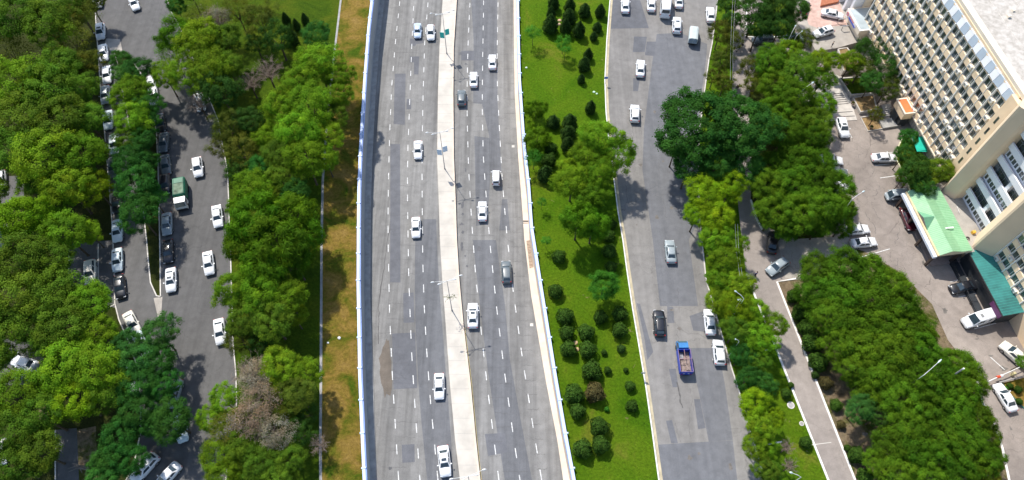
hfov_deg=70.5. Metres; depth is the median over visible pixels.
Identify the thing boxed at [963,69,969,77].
window
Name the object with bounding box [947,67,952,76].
window
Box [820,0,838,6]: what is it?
brick steps
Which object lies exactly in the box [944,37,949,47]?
window
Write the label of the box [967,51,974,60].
window
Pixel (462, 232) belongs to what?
oil stains
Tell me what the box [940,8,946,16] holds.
window
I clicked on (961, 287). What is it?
parked car
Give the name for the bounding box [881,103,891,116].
side steps
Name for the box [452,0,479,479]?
median kerb wall
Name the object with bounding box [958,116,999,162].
slit windows
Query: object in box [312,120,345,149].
broadleaf tree
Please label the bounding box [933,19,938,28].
window
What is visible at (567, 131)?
conical shrub
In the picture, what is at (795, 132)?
broadleaf tree
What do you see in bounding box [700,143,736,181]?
broadleaf tree
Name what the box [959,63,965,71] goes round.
window
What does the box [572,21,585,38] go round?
conical shrub
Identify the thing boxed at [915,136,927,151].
turquoise awning
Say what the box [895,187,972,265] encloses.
entrance canopy
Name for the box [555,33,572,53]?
young tree
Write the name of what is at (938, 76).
window
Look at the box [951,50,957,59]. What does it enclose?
window
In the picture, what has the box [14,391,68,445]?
broadleaf tree
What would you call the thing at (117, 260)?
moving car
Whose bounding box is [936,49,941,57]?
window
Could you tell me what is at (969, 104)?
window
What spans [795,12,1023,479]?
car park road
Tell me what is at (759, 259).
promenade path
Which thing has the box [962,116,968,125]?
window
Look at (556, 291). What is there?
round shrub
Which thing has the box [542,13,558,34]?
conical shrub
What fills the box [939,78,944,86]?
window
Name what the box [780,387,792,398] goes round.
round shrub
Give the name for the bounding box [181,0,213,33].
broadleaf tree
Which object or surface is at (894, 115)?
door
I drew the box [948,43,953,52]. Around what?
window
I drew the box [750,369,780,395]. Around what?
broadleaf tree
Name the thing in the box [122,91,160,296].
island kerb
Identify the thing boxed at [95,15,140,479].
street kerb
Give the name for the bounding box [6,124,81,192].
broadleaf tree
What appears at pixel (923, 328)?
broadleaf tree
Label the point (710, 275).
broadleaf tree
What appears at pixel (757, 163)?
broadleaf tree
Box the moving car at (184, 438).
[176,416,189,443]
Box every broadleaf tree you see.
[0,0,43,49]
[0,32,38,70]
[0,51,49,107]
[0,86,51,148]
[0,125,41,174]
[0,174,12,214]
[0,193,55,236]
[0,227,51,288]
[0,268,52,331]
[0,303,47,359]
[0,339,16,371]
[0,365,46,423]
[0,402,48,451]
[0,444,41,479]
[4,427,65,478]
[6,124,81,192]
[12,59,82,124]
[12,168,50,196]
[14,262,80,323]
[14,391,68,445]
[17,0,77,49]
[22,91,88,153]
[24,319,69,365]
[24,335,90,396]
[25,366,70,402]
[26,238,78,282]
[29,188,76,229]
[30,293,94,346]
[32,208,90,256]
[35,164,100,214]
[37,41,84,86]
[45,379,101,424]
[47,129,113,175]
[49,20,95,60]
[52,5,84,40]
[60,0,91,27]
[61,0,102,35]
[61,70,102,102]
[63,274,114,319]
[63,338,125,400]
[64,101,111,145]
[68,48,108,85]
[70,312,119,350]
[73,217,104,247]
[74,0,106,22]
[75,169,113,209]
[83,367,135,415]
[84,457,122,479]
[85,443,130,479]
[87,147,109,166]
[96,413,140,459]
[105,72,153,112]
[105,440,151,478]
[108,49,134,70]
[108,143,151,184]
[108,327,141,356]
[110,63,140,89]
[110,126,144,150]
[110,394,162,435]
[111,162,158,206]
[112,99,154,137]
[113,368,159,406]
[115,191,160,235]
[116,338,163,380]
[119,55,155,89]
[125,125,157,158]
[128,88,167,116]
[129,149,161,177]
[134,108,162,140]
[134,310,184,354]
[136,411,174,437]
[139,181,168,212]
[143,367,186,403]
[144,343,177,381]
[148,394,193,446]
[149,57,179,96]
[153,34,182,69]
[160,53,204,96]
[165,0,187,16]
[170,15,223,60]
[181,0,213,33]
[185,44,234,103]
[194,403,226,434]
[196,69,247,116]
[197,436,240,474]
[200,7,231,36]
[201,457,242,479]
[202,406,246,445]
[205,22,241,54]
[207,380,242,418]
[209,270,253,308]
[210,49,242,89]
[214,0,250,30]
[220,317,258,356]
[221,221,258,263]
[223,299,265,337]
[223,426,258,471]
[226,396,272,440]
[230,166,276,211]
[231,106,265,134]
[231,274,282,313]
[231,355,270,396]
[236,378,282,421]
[237,244,294,292]
[239,442,277,479]
[243,212,310,272]
[244,154,269,176]
[245,325,275,361]
[249,123,282,151]
[249,296,295,345]
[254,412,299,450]
[255,465,292,479]
[257,85,298,128]
[258,138,295,174]
[258,344,303,387]
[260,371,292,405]
[262,161,300,191]
[264,396,295,434]
[270,441,309,476]
[272,109,321,158]
[272,278,309,315]
[274,241,316,282]
[277,373,317,413]
[278,415,318,448]
[279,64,320,108]
[279,175,311,209]
[280,136,335,185]
[281,304,309,328]
[287,78,334,134]
[290,41,348,86]
[290,353,324,386]
[294,399,321,427]
[300,19,330,55]
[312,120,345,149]
[313,145,339,176]
[318,63,357,100]
[320,81,354,116]
[320,104,349,125]
[520,122,552,153]
[522,99,549,119]
[548,163,591,201]
[556,157,577,170]
[566,140,603,169]
[575,179,613,211]
[576,119,627,154]
[585,152,618,190]
[586,269,621,301]
[602,134,637,175]
[652,85,752,168]
[661,132,689,167]
[671,149,705,188]
[682,172,725,212]
[682,199,711,231]
[697,223,736,256]
[698,200,735,238]
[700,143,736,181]
[704,264,736,293]
[704,287,730,317]
[705,89,790,160]
[705,245,746,278]
[716,0,739,12]
[716,168,752,203]
[716,313,750,344]
[718,287,754,327]
[720,230,750,256]
[721,8,742,27]
[724,270,758,304]
[728,340,758,367]
[730,147,766,185]
[733,365,764,391]
[735,0,776,37]
[738,387,773,423]
[740,12,775,51]
[741,297,770,322]
[741,431,770,461]
[742,321,782,356]
[742,347,772,371]
[744,406,778,444]
[747,166,792,208]
[748,456,781,479]
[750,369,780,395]
[751,190,797,233]
[753,42,788,78]
[754,149,794,175]
[756,0,797,19]
[756,66,795,102]
[756,437,781,460]
[759,92,795,128]
[762,10,797,49]
[762,460,783,479]
[763,310,790,336]
[764,113,805,151]
[766,406,784,427]
[769,37,802,65]
[769,164,813,205]
[770,212,805,242]
[771,75,817,115]
[773,142,823,176]
[777,189,824,235]
[779,48,823,89]
[780,103,828,130]
[787,0,811,29]
[791,273,840,313]
[795,162,840,201]
[795,247,839,292]
[800,119,835,150]
[802,47,833,82]
[802,146,838,179]
[802,186,850,226]
[803,298,858,338]
[804,109,834,138]
[805,67,838,91]
[805,209,839,239]
[811,91,837,114]
[815,319,857,363]
[816,266,866,317]
[819,244,870,291]
[820,168,859,200]
[823,51,843,71]
[828,295,887,346]
[829,193,858,219]
[830,216,857,238]
[830,350,879,388]
[836,49,866,78]
[838,326,896,369]
[840,280,900,321]
[843,393,876,425]
[851,252,892,294]
[851,378,886,411]
[855,351,912,396]
[858,304,913,351]
[859,69,883,97]
[861,448,883,473]
[865,403,890,428]
[867,326,920,374]
[867,424,910,474]
[867,453,918,479]
[872,267,917,307]
[874,284,924,324]
[877,379,924,429]
[881,409,936,449]
[885,355,941,401]
[886,427,942,477]
[892,142,917,169]
[892,305,938,349]
[893,168,914,188]
[896,153,937,187]
[897,128,919,148]
[900,328,942,370]
[903,387,952,427]
[904,455,948,479]
[907,174,937,196]
[911,322,939,345]
[911,371,959,408]
[915,407,963,461]
[916,437,969,477]
[920,349,961,390]
[921,155,955,186]
[925,386,978,433]
[937,344,985,382]
[938,372,984,413]
[940,458,981,479]
[944,413,991,461]
[948,437,1002,479]
[955,362,991,401]
[958,399,999,440]
[972,423,1003,452]
[978,445,1009,475]
[979,463,1002,479]
[1010,354,1023,370]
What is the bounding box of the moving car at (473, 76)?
[469,72,478,87]
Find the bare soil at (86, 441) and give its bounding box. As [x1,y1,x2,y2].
[39,404,96,479]
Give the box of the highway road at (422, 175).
[370,0,562,479]
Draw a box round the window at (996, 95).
[993,91,999,100]
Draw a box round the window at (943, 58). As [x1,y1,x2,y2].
[940,55,945,63]
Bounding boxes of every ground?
[0,0,861,479]
[115,51,159,295]
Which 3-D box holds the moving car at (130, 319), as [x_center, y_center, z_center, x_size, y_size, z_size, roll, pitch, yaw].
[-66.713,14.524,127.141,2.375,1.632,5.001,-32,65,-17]
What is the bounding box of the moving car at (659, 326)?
[652,310,666,336]
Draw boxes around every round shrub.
[541,152,556,166]
[544,142,557,153]
[548,284,562,299]
[551,250,566,263]
[555,308,574,325]
[558,325,574,339]
[560,339,577,357]
[564,383,585,405]
[569,403,585,420]
[572,437,592,458]
[577,323,595,340]
[579,340,597,359]
[581,358,602,380]
[584,382,606,403]
[590,416,610,437]
[591,435,611,455]
[593,310,608,324]
[601,243,616,257]
[601,349,606,355]
[602,229,615,242]
[604,260,617,272]
[604,366,611,374]
[608,219,617,229]
[611,305,627,322]
[612,321,628,338]
[616,344,625,353]
[625,381,635,391]
[625,399,638,411]
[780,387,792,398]
[786,288,799,302]
[787,382,793,387]
[791,302,811,322]
[796,319,814,334]
[798,436,812,448]
[801,330,822,352]
[808,352,829,372]
[811,370,819,378]
[818,376,834,390]
[829,398,843,411]
[837,420,845,428]
[843,444,850,451]
[847,446,863,463]
[856,468,874,479]
[1006,382,1013,388]
[1013,385,1022,393]
[1015,398,1022,404]
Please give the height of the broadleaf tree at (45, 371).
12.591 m
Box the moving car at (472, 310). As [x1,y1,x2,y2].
[466,303,478,328]
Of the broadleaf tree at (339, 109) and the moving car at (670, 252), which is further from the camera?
the broadleaf tree at (339, 109)
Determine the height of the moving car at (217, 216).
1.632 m
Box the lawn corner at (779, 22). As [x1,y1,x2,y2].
[752,0,794,34]
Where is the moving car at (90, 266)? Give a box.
[81,258,97,284]
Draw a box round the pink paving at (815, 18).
[807,0,846,27]
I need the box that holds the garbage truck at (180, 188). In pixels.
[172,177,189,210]
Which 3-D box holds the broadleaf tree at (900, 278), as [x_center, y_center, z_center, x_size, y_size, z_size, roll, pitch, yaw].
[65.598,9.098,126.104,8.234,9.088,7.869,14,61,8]
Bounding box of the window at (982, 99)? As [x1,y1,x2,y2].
[979,95,985,104]
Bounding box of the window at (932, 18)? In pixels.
[929,14,934,22]
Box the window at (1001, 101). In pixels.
[997,97,1004,107]
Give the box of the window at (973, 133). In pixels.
[969,129,975,138]
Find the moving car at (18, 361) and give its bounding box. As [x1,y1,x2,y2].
[11,355,39,369]
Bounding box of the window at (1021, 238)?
[1017,234,1023,244]
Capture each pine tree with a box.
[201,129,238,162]
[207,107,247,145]
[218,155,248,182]
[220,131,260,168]
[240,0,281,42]
[242,32,268,59]
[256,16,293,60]
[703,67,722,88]
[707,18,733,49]
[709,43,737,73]
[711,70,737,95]
[721,26,744,54]
[735,53,767,84]
[739,73,761,96]
[787,33,806,57]
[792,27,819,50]
[846,56,875,82]
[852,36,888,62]
[867,47,899,81]
[867,106,885,125]
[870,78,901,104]
[883,71,901,90]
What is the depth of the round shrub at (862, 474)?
113.19 m
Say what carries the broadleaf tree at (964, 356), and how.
on the planting bed soil at (850, 434)
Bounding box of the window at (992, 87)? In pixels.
[988,84,995,93]
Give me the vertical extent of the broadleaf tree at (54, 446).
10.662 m
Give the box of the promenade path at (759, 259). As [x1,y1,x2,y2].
[732,0,853,479]
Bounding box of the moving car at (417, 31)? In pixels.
[413,23,421,38]
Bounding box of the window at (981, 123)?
[978,119,984,128]
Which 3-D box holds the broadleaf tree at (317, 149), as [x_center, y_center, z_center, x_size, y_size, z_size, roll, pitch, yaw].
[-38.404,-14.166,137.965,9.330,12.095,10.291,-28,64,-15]
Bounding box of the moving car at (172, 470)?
[156,460,182,479]
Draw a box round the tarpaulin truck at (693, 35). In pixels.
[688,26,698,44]
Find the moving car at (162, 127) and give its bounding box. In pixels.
[156,113,166,133]
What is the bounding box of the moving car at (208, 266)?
[201,250,215,275]
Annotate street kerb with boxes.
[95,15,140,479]
[209,98,236,479]
[604,1,659,479]
[698,5,760,466]
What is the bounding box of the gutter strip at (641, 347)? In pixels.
[606,0,662,479]
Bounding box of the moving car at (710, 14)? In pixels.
[705,7,715,23]
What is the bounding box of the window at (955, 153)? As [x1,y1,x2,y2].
[953,149,959,157]
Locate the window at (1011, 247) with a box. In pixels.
[1007,243,1015,252]
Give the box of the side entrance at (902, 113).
[890,98,914,125]
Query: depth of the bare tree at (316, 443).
113.43 m
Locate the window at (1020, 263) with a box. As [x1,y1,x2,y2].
[1016,259,1023,268]
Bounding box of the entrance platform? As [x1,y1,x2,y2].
[913,229,961,265]
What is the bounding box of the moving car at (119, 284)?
[112,273,127,299]
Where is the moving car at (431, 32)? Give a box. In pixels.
[425,24,435,40]
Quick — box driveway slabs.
[778,237,856,278]
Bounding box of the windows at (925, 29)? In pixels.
[866,0,943,153]
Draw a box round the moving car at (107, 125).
[103,109,114,130]
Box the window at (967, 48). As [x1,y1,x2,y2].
[964,44,970,53]
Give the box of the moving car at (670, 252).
[664,240,676,263]
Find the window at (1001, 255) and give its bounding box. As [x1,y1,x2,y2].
[998,251,1005,260]
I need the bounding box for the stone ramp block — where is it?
[879,118,900,129]
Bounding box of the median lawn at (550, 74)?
[519,0,657,479]
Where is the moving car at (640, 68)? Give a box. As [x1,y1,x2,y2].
[635,60,645,77]
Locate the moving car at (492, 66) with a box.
[487,55,496,70]
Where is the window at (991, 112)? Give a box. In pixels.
[987,109,994,117]
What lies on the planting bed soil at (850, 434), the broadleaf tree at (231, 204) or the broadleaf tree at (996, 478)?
the broadleaf tree at (996, 478)
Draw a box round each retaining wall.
[356,0,379,479]
[516,0,575,479]
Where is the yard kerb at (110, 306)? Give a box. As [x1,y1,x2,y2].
[55,244,113,479]
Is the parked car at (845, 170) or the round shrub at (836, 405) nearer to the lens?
the round shrub at (836, 405)
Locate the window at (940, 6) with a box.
[937,2,942,11]
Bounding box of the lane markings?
[388,0,541,479]
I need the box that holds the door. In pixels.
[890,109,898,120]
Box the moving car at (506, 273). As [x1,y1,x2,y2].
[500,261,511,283]
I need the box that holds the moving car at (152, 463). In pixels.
[129,451,160,479]
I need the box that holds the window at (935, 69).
[932,66,937,74]
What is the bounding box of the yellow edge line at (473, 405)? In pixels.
[464,328,481,479]
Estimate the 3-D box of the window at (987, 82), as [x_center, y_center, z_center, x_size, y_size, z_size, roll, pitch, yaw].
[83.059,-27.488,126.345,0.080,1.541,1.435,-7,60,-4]
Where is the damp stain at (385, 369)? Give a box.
[379,339,391,395]
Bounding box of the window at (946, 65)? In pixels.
[943,61,949,69]
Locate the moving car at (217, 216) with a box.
[210,204,224,228]
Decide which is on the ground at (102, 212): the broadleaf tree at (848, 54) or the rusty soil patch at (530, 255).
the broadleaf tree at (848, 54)
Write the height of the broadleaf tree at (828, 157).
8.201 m
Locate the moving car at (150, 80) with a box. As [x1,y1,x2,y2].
[146,76,156,85]
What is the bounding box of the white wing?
[839,0,873,16]
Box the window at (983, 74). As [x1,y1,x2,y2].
[980,71,986,79]
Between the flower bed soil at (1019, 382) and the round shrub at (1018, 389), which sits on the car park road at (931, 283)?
the flower bed soil at (1019, 382)
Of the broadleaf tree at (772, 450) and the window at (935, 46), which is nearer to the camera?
the broadleaf tree at (772, 450)
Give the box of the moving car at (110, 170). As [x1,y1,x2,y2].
[106,157,115,177]
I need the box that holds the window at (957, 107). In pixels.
[954,103,960,111]
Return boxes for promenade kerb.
[747,276,828,479]
[750,200,762,229]
[776,278,855,479]
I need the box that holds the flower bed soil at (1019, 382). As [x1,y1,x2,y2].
[1003,378,1023,406]
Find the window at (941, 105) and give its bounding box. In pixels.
[939,100,944,109]
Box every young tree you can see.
[522,24,544,44]
[524,148,543,169]
[537,197,546,209]
[541,236,551,244]
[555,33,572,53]
[557,41,571,59]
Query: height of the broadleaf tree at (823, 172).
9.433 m
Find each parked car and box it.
[702,309,716,335]
[711,340,726,365]
[751,34,775,45]
[765,231,777,254]
[765,256,789,276]
[812,25,834,38]
[821,8,843,20]
[821,154,842,166]
[834,117,850,137]
[835,166,847,174]
[842,223,869,236]
[849,235,877,249]
[870,151,896,163]
[899,207,916,230]
[947,280,976,294]
[991,383,1018,412]
[997,341,1023,368]
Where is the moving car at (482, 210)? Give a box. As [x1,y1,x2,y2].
[477,201,487,221]
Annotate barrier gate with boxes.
[988,367,1019,381]
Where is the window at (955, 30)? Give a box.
[952,26,958,35]
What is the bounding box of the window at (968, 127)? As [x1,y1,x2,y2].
[965,123,972,132]
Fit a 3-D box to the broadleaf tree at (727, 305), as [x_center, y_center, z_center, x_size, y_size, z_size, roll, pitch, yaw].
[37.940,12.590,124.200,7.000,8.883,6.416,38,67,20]
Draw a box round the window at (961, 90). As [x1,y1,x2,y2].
[958,86,964,95]
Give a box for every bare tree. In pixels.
[183,91,208,118]
[196,4,231,25]
[225,405,264,441]
[229,350,265,387]
[238,68,263,98]
[246,378,274,408]
[253,415,290,447]
[254,53,282,89]
[311,434,330,455]
[780,437,795,454]
[781,456,797,473]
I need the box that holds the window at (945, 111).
[942,107,948,115]
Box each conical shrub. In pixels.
[281,12,290,26]
[288,29,299,45]
[292,18,300,30]
[301,12,309,25]
[537,165,553,183]
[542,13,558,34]
[546,5,556,16]
[546,115,560,129]
[547,0,559,9]
[560,17,571,34]
[560,125,575,139]
[560,137,573,152]
[561,8,576,24]
[561,113,577,129]
[563,0,575,12]
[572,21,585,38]
[577,74,584,83]
[578,3,590,18]
[578,56,589,71]
[583,48,593,59]
[585,100,595,114]
[589,31,597,41]
[592,21,602,33]
[595,3,605,18]
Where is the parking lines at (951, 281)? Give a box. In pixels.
[768,134,1004,444]
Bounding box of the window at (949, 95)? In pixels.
[947,90,952,98]
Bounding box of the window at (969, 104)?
[966,99,972,108]
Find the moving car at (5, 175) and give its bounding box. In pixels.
[0,170,8,185]
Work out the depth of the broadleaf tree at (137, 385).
113.43 m
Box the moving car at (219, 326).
[212,317,225,345]
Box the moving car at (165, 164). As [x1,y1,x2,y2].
[159,153,172,174]
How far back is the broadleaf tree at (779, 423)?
114.29 m
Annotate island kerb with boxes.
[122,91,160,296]
[135,65,160,295]
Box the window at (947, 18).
[944,14,950,22]
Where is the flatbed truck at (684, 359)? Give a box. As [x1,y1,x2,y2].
[675,341,693,374]
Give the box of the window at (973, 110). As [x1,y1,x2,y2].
[970,106,976,114]
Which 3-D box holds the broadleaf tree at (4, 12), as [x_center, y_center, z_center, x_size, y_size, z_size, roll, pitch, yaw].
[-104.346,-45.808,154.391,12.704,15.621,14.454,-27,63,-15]
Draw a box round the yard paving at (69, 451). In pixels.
[0,176,114,479]
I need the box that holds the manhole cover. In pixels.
[787,402,794,408]
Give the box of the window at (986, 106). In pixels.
[983,101,990,111]
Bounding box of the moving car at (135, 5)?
[128,0,140,11]
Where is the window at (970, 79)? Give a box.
[967,75,973,84]
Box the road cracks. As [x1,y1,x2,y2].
[178,7,921,471]
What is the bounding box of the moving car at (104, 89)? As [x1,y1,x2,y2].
[98,85,110,104]
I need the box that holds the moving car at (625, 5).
[620,0,629,13]
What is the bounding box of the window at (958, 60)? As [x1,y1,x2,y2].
[955,56,961,64]
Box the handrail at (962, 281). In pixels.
[949,256,979,310]
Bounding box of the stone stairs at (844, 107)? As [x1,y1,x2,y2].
[794,73,856,121]
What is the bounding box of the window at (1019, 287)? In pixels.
[1015,283,1023,291]
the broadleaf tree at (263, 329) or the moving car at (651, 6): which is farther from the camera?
the moving car at (651, 6)
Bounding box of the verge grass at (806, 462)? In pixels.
[699,0,826,479]
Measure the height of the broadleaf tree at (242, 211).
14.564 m
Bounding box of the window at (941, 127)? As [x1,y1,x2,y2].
[938,123,944,130]
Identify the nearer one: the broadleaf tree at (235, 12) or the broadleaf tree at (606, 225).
the broadleaf tree at (606, 225)
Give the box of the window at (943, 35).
[940,32,945,40]
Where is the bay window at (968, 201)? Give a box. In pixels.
[964,195,984,229]
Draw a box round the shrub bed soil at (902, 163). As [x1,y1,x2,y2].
[897,135,940,189]
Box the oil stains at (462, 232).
[388,52,482,469]
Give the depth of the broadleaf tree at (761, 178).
132.32 m
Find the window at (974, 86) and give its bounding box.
[971,82,977,91]
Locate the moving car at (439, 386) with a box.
[432,373,445,399]
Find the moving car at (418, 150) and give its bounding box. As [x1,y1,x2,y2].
[412,140,422,159]
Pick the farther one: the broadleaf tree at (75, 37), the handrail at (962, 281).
the broadleaf tree at (75, 37)
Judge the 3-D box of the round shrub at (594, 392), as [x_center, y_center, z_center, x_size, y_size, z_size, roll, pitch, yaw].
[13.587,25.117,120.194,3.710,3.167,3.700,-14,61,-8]
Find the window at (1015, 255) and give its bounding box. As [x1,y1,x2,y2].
[1012,250,1019,259]
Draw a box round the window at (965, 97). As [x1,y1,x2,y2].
[962,92,968,101]
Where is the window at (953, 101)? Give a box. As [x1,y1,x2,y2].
[950,97,956,105]
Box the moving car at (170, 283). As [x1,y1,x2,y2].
[163,267,177,292]
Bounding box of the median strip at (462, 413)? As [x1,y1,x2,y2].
[437,0,478,479]
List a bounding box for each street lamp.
[425,127,453,168]
[430,9,453,53]
[430,275,462,310]
[449,469,485,479]
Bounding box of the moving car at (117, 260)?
[109,247,124,272]
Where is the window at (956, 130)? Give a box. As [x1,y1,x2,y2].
[953,126,959,134]
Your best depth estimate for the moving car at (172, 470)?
113.82 m
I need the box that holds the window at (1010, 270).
[1007,267,1014,275]
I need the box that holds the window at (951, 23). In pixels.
[948,20,954,29]
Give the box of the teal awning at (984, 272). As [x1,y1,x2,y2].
[960,250,1023,323]
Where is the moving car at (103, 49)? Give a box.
[97,43,109,62]
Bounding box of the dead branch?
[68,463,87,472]
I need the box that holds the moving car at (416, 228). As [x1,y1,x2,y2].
[410,217,421,238]
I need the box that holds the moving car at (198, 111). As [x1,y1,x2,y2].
[193,93,206,112]
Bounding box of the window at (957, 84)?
[955,79,960,88]
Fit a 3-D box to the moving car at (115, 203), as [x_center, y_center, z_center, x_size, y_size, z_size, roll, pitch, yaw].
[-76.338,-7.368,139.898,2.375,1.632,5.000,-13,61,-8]
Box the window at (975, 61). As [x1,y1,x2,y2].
[971,57,978,66]
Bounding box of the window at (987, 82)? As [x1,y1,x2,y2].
[984,77,990,86]
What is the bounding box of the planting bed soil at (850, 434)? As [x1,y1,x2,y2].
[778,251,1007,479]
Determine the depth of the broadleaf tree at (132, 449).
108.60 m
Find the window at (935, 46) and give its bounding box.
[933,43,938,51]
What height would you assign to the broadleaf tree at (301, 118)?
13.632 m
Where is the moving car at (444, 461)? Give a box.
[437,445,451,477]
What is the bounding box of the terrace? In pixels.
[796,0,863,53]
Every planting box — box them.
[835,47,857,74]
[839,77,872,97]
[851,94,876,113]
[860,114,881,131]
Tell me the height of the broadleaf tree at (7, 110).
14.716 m
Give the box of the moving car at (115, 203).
[109,191,122,213]
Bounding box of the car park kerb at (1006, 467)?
[982,401,1009,479]
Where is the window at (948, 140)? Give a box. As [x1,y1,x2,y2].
[946,136,951,144]
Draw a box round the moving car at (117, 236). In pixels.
[110,219,123,242]
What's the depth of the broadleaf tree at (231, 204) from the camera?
133.36 m
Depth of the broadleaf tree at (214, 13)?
154.67 m
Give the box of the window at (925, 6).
[922,3,928,11]
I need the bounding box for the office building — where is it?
[864,0,1023,347]
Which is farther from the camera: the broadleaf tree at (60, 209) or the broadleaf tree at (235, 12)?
the broadleaf tree at (235, 12)
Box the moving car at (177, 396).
[168,379,183,408]
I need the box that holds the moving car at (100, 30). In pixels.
[93,22,106,40]
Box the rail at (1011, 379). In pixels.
[999,376,1022,382]
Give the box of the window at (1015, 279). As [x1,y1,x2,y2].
[1011,274,1018,283]
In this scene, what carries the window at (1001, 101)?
in the office building
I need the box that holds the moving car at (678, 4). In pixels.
[674,0,682,9]
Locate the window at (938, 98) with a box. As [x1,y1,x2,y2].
[935,95,941,102]
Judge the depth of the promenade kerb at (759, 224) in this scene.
138.80 m
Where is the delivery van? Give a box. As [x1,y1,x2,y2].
[960,308,996,328]
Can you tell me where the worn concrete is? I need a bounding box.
[105,38,161,315]
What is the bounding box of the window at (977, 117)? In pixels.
[974,112,981,122]
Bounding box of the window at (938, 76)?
[936,72,941,80]
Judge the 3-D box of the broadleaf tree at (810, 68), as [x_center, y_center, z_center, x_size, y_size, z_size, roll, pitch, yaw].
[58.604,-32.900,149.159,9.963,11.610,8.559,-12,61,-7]
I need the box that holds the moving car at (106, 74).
[100,65,112,84]
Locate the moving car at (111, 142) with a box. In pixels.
[109,134,118,154]
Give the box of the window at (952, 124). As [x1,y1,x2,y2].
[950,119,956,128]
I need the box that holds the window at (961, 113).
[958,110,964,118]
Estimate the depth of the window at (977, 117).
129.84 m
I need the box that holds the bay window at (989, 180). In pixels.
[985,174,1006,209]
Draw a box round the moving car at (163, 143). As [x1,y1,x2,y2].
[157,132,170,152]
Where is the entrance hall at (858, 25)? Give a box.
[837,6,870,39]
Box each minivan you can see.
[491,170,500,185]
[884,188,907,201]
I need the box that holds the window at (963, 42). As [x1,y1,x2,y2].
[959,38,966,48]
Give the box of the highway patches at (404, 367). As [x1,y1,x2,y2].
[390,38,507,462]
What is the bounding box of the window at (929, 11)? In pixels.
[926,8,931,16]
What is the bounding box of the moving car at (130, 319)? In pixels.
[122,310,142,331]
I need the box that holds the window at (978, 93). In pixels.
[975,88,981,97]
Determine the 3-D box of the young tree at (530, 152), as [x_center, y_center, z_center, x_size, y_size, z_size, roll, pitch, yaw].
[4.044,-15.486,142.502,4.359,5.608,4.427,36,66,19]
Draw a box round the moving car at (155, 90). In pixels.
[148,86,158,104]
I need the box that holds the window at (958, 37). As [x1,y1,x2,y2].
[955,32,961,41]
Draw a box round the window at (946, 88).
[943,84,949,93]
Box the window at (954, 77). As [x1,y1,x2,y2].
[951,73,956,82]
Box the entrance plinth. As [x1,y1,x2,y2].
[949,259,982,312]
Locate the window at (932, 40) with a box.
[929,37,934,46]
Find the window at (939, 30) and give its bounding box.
[937,26,942,34]
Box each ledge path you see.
[365,0,383,479]
[514,0,569,479]
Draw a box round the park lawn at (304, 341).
[168,0,339,479]
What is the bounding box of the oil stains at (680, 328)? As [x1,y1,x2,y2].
[636,65,1011,469]
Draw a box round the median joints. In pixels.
[437,37,473,433]
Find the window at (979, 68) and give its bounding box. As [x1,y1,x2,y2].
[976,64,982,73]
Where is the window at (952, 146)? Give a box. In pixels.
[949,143,955,151]
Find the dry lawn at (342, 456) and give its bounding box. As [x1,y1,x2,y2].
[322,0,369,479]
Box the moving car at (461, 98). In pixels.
[456,90,466,106]
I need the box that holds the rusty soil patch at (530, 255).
[526,240,533,267]
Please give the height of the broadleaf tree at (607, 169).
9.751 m
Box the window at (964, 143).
[961,140,967,147]
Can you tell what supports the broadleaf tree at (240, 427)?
on the park lawn at (304, 341)
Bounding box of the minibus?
[659,0,671,18]
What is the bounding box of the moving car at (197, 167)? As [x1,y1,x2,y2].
[190,156,204,177]
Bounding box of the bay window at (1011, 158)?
[1006,151,1023,180]
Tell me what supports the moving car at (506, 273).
on the highway road at (422, 175)
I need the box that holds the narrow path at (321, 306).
[319,0,341,479]
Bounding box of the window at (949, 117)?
[946,113,952,121]
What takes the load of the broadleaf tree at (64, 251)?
on the yard paving at (69, 451)
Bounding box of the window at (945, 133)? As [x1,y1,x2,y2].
[942,129,947,138]
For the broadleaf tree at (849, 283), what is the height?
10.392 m
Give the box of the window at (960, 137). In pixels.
[957,133,963,141]
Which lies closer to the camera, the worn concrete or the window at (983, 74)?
the window at (983, 74)
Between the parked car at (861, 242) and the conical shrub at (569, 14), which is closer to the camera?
the parked car at (861, 242)
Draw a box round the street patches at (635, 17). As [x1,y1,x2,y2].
[608,0,705,442]
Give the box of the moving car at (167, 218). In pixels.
[159,212,173,235]
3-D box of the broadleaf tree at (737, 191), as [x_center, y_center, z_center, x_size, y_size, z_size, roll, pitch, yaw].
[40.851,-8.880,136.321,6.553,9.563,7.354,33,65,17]
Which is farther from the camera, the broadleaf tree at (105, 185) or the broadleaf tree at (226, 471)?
the broadleaf tree at (105, 185)
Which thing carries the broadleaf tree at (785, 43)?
on the ground at (102, 212)
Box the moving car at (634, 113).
[629,105,640,122]
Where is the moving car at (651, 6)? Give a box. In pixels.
[647,0,656,12]
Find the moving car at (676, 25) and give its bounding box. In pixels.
[672,17,682,34]
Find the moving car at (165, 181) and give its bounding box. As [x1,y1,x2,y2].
[160,173,171,195]
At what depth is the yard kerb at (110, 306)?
132.96 m
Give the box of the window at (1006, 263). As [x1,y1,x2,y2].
[1002,259,1009,267]
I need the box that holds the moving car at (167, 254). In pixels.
[160,239,174,263]
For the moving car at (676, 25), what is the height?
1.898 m

